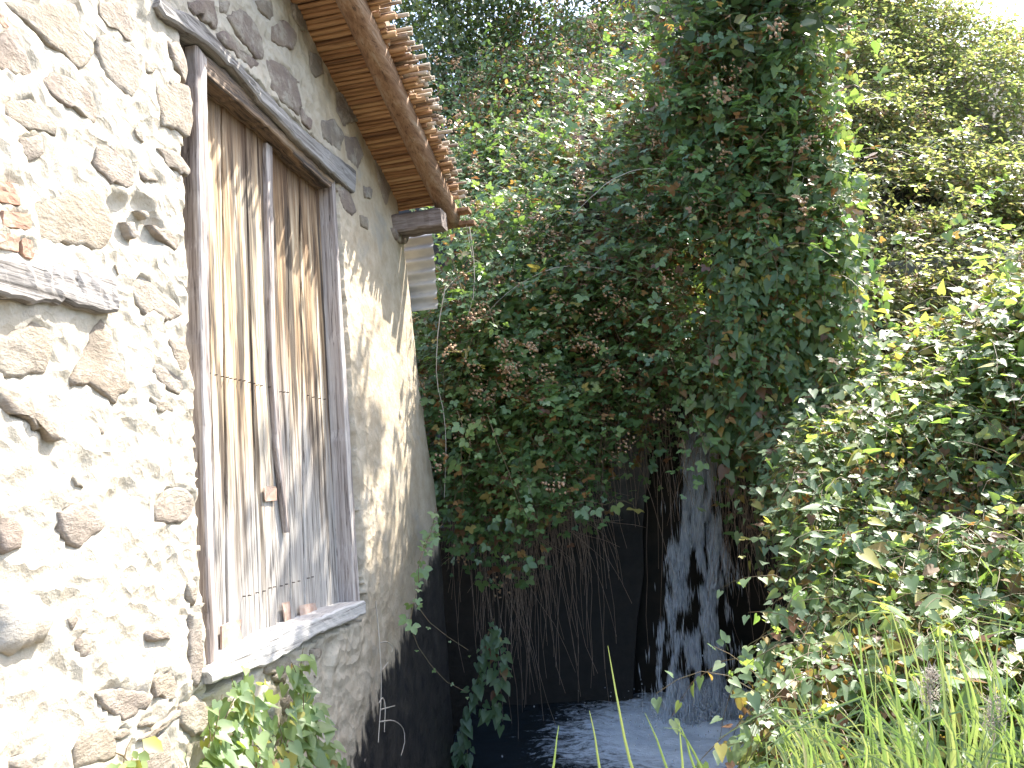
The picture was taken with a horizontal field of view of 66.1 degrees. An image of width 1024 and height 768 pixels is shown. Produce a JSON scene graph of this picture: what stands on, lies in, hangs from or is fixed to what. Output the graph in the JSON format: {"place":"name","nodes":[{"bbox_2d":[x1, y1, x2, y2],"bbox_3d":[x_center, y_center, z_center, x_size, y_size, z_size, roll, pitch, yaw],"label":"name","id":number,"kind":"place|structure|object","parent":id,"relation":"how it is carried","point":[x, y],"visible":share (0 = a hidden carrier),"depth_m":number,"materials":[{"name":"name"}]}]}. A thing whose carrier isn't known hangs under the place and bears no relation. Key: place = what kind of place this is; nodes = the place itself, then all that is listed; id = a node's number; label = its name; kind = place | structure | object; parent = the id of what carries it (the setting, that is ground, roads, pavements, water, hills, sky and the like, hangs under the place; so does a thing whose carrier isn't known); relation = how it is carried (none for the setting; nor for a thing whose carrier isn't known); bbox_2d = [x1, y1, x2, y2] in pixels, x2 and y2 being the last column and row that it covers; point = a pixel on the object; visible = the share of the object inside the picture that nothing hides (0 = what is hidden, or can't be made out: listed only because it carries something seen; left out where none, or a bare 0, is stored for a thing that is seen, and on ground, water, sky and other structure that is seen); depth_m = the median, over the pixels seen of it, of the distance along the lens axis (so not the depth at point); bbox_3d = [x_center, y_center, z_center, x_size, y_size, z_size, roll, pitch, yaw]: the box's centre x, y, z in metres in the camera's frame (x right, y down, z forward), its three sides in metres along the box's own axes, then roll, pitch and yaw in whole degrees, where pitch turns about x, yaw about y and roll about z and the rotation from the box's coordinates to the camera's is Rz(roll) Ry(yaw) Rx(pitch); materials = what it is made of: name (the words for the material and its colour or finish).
{"place":"outdoors","nodes":[
{"label":"outdoors","id":0,"kind":"place"},
{"bbox_2d":[453,688,757,767],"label":"water","id":1,"kind":"structure","parent":0,"point":[529,741],"depth_m":5.37,"materials":[{"name":"blue liquid"}]},
{"bbox_2d":[501,655,753,757],"bbox_3d":[1.412,2.106,5.466,2.770,0.441,1.717,-6,-8,10],"label":"spray","id":2,"kind":"object","parent":1,"relation":"on","point":[682,709],"visible":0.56,"depth_m":5.45,"materials":[{"name":"liquid"}]},
{"bbox_2d":[638,422,751,726],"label":"waterfall","id":3,"kind":"structure","parent":0,"point":[707,621],"depth_m":5.72,"materials":[{"name":"liquid"}]},
{"bbox_2d":[385,0,1023,135],"label":"sky","id":4,"kind":"structure","parent":0,"point":[1020,3],"materials":[{"name":"white"}]},
{"bbox_2d":[399,0,1023,692],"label":"hillside","id":5,"kind":"structure","parent":0,"point":[651,608],"depth_m":6.55,"materials":[{"name":"green plant"}]},
{"bbox_2d":[389,0,629,153],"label":"tree","id":6,"kind":"object","parent":5,"relation":"on","point":[451,18],"visible":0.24,"depth_m":10.41,"materials":[{"name":"green plant"}]},
{"bbox_2d":[409,48,625,426],"bbox_3d":[-0.172,-1.457,6.991,2.784,3.944,3.635,-6,-8,10],"label":"bramble bush","id":7,"kind":"object","parent":5,"relation":"on","point":[530,157],"visible":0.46,"depth_m":6.98,"materials":[{"name":"green plant"}]},
{"bbox_2d":[426,0,859,171],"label":"bramble bush","id":8,"kind":"object","parent":5,"relation":"on","point":[488,73],"visible":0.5,"depth_m":9.26,"materials":[{"name":"green plant"}]},
{"bbox_2d":[496,10,872,535],"bbox_3d":[1.148,-1.130,6.186,2.684,4.733,2.921,-3,-8,-15],"label":"bramble bush","id":9,"kind":"object","parent":5,"relation":"on","point":[626,238],"visible":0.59,"depth_m":5.61,"materials":[{"name":"green plant"}]},
{"bbox_2d":[605,360,668,447],"bbox_3d":[0.906,0.140,5.633,0.546,0.585,0.062,-6,-8,10],"label":"bramble cane","id":10,"kind":"object","parent":9,"relation":"attached to","point":[631,413],"visible":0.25,"depth_m":5.65,"materials":[{"name":"brown plant"}]},
{"bbox_2d":[429,95,851,336],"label":"bramble whips","id":11,"kind":"object","parent":9,"relation":"attached to","point":[609,188],"visible":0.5,"depth_m":5.29,"materials":[{"name":"green plant"}]},
{"bbox_2d":[617,269,706,315],"bbox_3d":[1.066,-0.647,5.410,0.724,0.285,0.102,-6,-8,10],"label":"bramble cane","id":12,"kind":"object","parent":9,"relation":"attached to","point":[653,278],"visible":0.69,"depth_m":5.43,"materials":[{"name":"green plant"}]},
{"bbox_2d":[665,414,721,511],"bbox_3d":[1.125,0.486,4.842,0.377,0.607,0.147,-6,-8,10],"label":"bramble vine","id":13,"kind":"object","parent":9,"relation":"hanging from","point":[700,465],"visible":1,"depth_m":4.85,"materials":[{"name":"green plant"}]},
{"bbox_2d":[667,426,783,646],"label":"dead stems","id":14,"kind":"object","parent":9,"relation":"hanging from","point":[743,515],"visible":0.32,"depth_m":5.45,"materials":[{"name":"plant"}]},
{"bbox_2d":[624,0,858,77],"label":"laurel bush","id":15,"kind":"object","parent":5,"relation":"on","point":[811,21],"visible":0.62,"depth_m":5.07,"materials":[{"name":"green plant"}]},
{"bbox_2d":[814,0,1023,329],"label":"scrub bush","id":16,"kind":"object","parent":5,"relation":"on","point":[897,108],"visible":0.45,"depth_m":7.22,"materials":[{"name":"green plant"}]},
{"bbox_2d":[822,0,1023,244],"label":"scrub bush","id":17,"kind":"object","parent":5,"relation":"on","point":[993,55],"visible":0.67,"depth_m":8.18,"materials":[{"name":"green plant"}]},
{"bbox_2d":[915,371,1023,765],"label":"bank","id":18,"kind":"structure","parent":0,"point":[985,445],"depth_m":3.62,"materials":[{"name":"green plant"}]},
{"bbox_2d":[563,0,927,603],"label":"bramble bush","id":19,"kind":"object","parent":18,"relation":"on","point":[648,79],"visible":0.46,"depth_m":5.11,"materials":[{"name":"green plant"}]},
{"bbox_2d":[652,0,903,591],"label":"bindweed curtain","id":20,"kind":"object","parent":18,"relation":"on","point":[755,284],"visible":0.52,"depth_m":5.07,"materials":[{"name":"green plant"}]},
{"bbox_2d":[651,451,1023,767],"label":"bindweed mound","id":21,"kind":"object","parent":18,"relation":"on","point":[978,579],"visible":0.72,"depth_m":2.73,"materials":[{"name":"green plant"}]},
{"bbox_2d":[552,648,702,767],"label":"sedge","id":22,"kind":"object","parent":21,"relation":"on","point":[661,753],"visible":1,"depth_m":2.32,"materials":[{"name":"green plant"}]},
{"bbox_2d":[756,722,900,767],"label":"sedge","id":23,"kind":"object","parent":21,"relation":"on","point":[854,757],"visible":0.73,"depth_m":2.04,"materials":[{"name":"green plant"}]},
{"bbox_2d":[720,687,938,767],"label":"sedge","id":24,"kind":"object","parent":21,"relation":"on","point":[810,759],"visible":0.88,"depth_m":2.00,"materials":[{"name":"green plant"}]},
{"bbox_2d":[806,606,949,767],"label":"sedge","id":25,"kind":"object","parent":21,"relation":"on","point":[897,703],"visible":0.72,"depth_m":2.10,"materials":[{"name":"green plant"}]},
{"bbox_2d":[764,687,1023,767],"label":"sedge","id":26,"kind":"object","parent":21,"relation":"on","point":[907,763],"visible":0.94,"depth_m":1.87,"materials":[{"name":"green plant"}]},
{"bbox_2d":[914,660,945,757],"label":"seed stalk","id":27,"kind":"object","parent":21,"relation":"on","point":[930,679],"visible":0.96,"depth_m":2.05,"materials":[{"name":"beige plant"}]},
{"bbox_2d":[890,609,1023,767],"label":"sedge","id":28,"kind":"object","parent":21,"relation":"on","point":[952,761],"visible":0.75,"depth_m":1.99,"materials":[{"name":"green plant"}]},
{"bbox_2d":[979,684,1010,767],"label":"seed stalk","id":29,"kind":"object","parent":21,"relation":"on","point":[988,714],"visible":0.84,"depth_m":1.93,"materials":[{"name":"beige plant"}]},
{"bbox_2d":[727,224,1023,653],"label":"bindweed mound","id":30,"kind":"object","parent":18,"relation":"on","point":[845,467],"visible":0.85,"depth_m":3.71,"materials":[{"name":"green plant"}]},
{"bbox_2d":[822,89,1023,330],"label":"bramble whips","id":31,"kind":"object","parent":18,"relation":"on","point":[958,219],"visible":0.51,"depth_m":5.85,"materials":[{"name":"green plant"}]},
{"bbox_2d":[855,212,1023,357],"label":"bramble bush","id":32,"kind":"object","parent":18,"relation":"on","point":[905,293],"visible":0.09,"depth_m":5.75,"materials":[{"name":"green plant"}]},
{"label":"ground","id":33,"kind":"structure","parent":0,"visible":0},
{"bbox_2d":[0,0,475,767],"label":"stone building","id":34,"kind":"structure","parent":33,"relation":"on","point":[216,474],"depth_m":2.81,"materials":[{"name":"stone"}]},
{"bbox_2d":[106,736,162,767],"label":"weed","id":35,"kind":"object","parent":34,"relation":"attached to","point":[152,744],"visible":1,"depth_m":2.04,"materials":[{"name":"green plant"}]},
{"bbox_2d":[179,666,280,767],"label":"bindweed plant","id":36,"kind":"object","parent":34,"relation":"attached to","point":[236,750],"visible":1,"depth_m":2.44,"materials":[{"name":"green plant"}]},
{"bbox_2d":[180,45,365,683],"bbox_3d":[-0.989,-0.079,3.280,0.179,2.283,1.376,-6,-8,10],"label":"window frame","id":37,"kind":"structure","parent":34,"relation":"in","point":[261,648],"depth_m":2.92,"materials":[{"name":"grey wood"}]},
{"bbox_2d":[260,648,349,767],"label":"bindweed plant","id":38,"kind":"object","parent":34,"relation":"attached to","point":[305,726],"visible":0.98,"depth_m":2.88,"materials":[{"name":"green plant"}]},
{"bbox_2d":[375,601,404,754],"bbox_3d":[-0.604,1.444,3.844,0.007,0.781,0.366,-6,-8,10],"label":"dry twig","id":39,"kind":"object","parent":34,"relation":"attached to","point":[384,720],"visible":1,"depth_m":3.78,"materials":[{"name":"grey wood"}]},
{"bbox_2d":[403,234,437,311],"bbox_3d":[-0.703,-0.764,5.474,0.351,0.540,0.032,-6,-8,9],"label":"corrugated sheet","id":40,"kind":"object","parent":34,"relation":"attached to","point":[419,258],"visible":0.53,"depth_m":5.46,"materials":[{"name":"metal"}]},
{"bbox_2d":[398,505,442,634],"bbox_3d":[-0.491,1.012,4.435,0.132,0.637,0.793,-6,-8,10],"label":"bramble vine","id":41,"kind":"object","parent":34,"relation":"attached to","point":[420,571],"visible":1,"depth_m":4.34,"materials":[{"name":"green plant"}]},
{"bbox_2d":[411,603,470,699],"bbox_3d":[-0.404,1.495,4.408,0.354,0.538,0.069,-6,-8,10],"label":"bramble shoot","id":42,"kind":"object","parent":34,"relation":"attached to","point":[435,671],"visible":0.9,"depth_m":4.42,"materials":[{"name":"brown plant"}]},
{"bbox_2d":[422,89,473,260],"bbox_3d":[-0.470,-1.502,5.333,0.332,1.449,0.073,-7,-8,14],"label":"bramble cane","id":43,"kind":"object","parent":34,"relation":"attached to","point":[469,244],"visible":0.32,"depth_m":5.23,"materials":[{"name":"green plant"}]},
{"bbox_2d":[450,618,512,767],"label":"bindweed vine","id":44,"kind":"object","parent":34,"relation":"attached to","point":[492,644],"visible":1,"depth_m":4.91,"materials":[{"name":"green plant"}]},
{"bbox_2d":[410,165,635,515],"bbox_3d":[0.042,-0.404,6.012,1.662,2.875,1.747,-6,-8,10],"label":"bramble bush","id":45,"kind":"object","parent":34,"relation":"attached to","point":[490,219],"visible":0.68,"depth_m":5.61,"materials":[{"name":"green plant"}]},
{"bbox_2d":[431,284,450,507],"bbox_3d":[-0.451,0.068,5.234,0.136,1.504,0.055,-6,-8,10],"label":"bramble cane","id":46,"kind":"object","parent":45,"relation":"hanging from","point":[437,357],"visible":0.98,"depth_m":5.27,"materials":[{"name":"brown plant"}]},
{"bbox_2d":[440,257,483,379],"bbox_3d":[-0.381,-0.467,5.431,0.348,0.866,0.062,-6,-8,10],"label":"bramble cane","id":47,"kind":"object","parent":45,"relation":"attached to","point":[452,278],"visible":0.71,"depth_m":5.46,"materials":[{"name":"brown plant"}]},
{"bbox_2d":[467,227,476,322],"bbox_3d":[-0.285,-0.768,5.353,0.116,0.706,0.046,-6,-8,10],"label":"bramble cane","id":48,"kind":"object","parent":45,"relation":"hanging from","point":[470,301],"visible":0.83,"depth_m":5.36,"materials":[{"name":"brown plant"}]},
{"bbox_2d":[415,276,653,597],"bbox_3d":[-0.087,0.357,5.763,2.388,2.341,1.659,-6,-8,10],"label":"bramble curtain","id":49,"kind":"object","parent":34,"relation":"hanging from","point":[499,507],"visible":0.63,"depth_m":5.44,"materials":[{"name":"green plant"}]},
{"bbox_2d":[447,411,481,485],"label":"bramble vine","id":50,"kind":"object","parent":49,"relation":"attached to","point":[461,441],"visible":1,"depth_m":5.02,"materials":[{"name":"green plant"}]},
{"bbox_2d":[473,414,534,524],"bbox_3d":[-0.058,0.547,5.035,0.370,0.732,0.139,-6,-8,10],"label":"bramble vine","id":51,"kind":"object","parent":49,"relation":"hanging from","point":[516,480],"visible":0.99,"depth_m":5.04,"materials":[{"name":"green plant"}]},
{"bbox_2d":[546,488,644,519],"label":"bramble vine","id":52,"kind":"object","parent":49,"relation":"attached to","point":[599,510],"visible":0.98,"depth_m":5.21,"materials":[{"name":"green plant"}]},
{"bbox_2d":[439,337,753,724],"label":"dead stems","id":53,"kind":"object","parent":49,"relation":"hanging from","point":[568,522],"visible":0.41,"depth_m":5.87,"materials":[{"name":"plant"}]},
{"bbox_2d":[418,247,1023,735],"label":"concrete wall","id":54,"kind":"structure","parent":33,"relation":"on","point":[566,673],"depth_m":6.37,"materials":[{"name":"grey concrete"}]}
]}

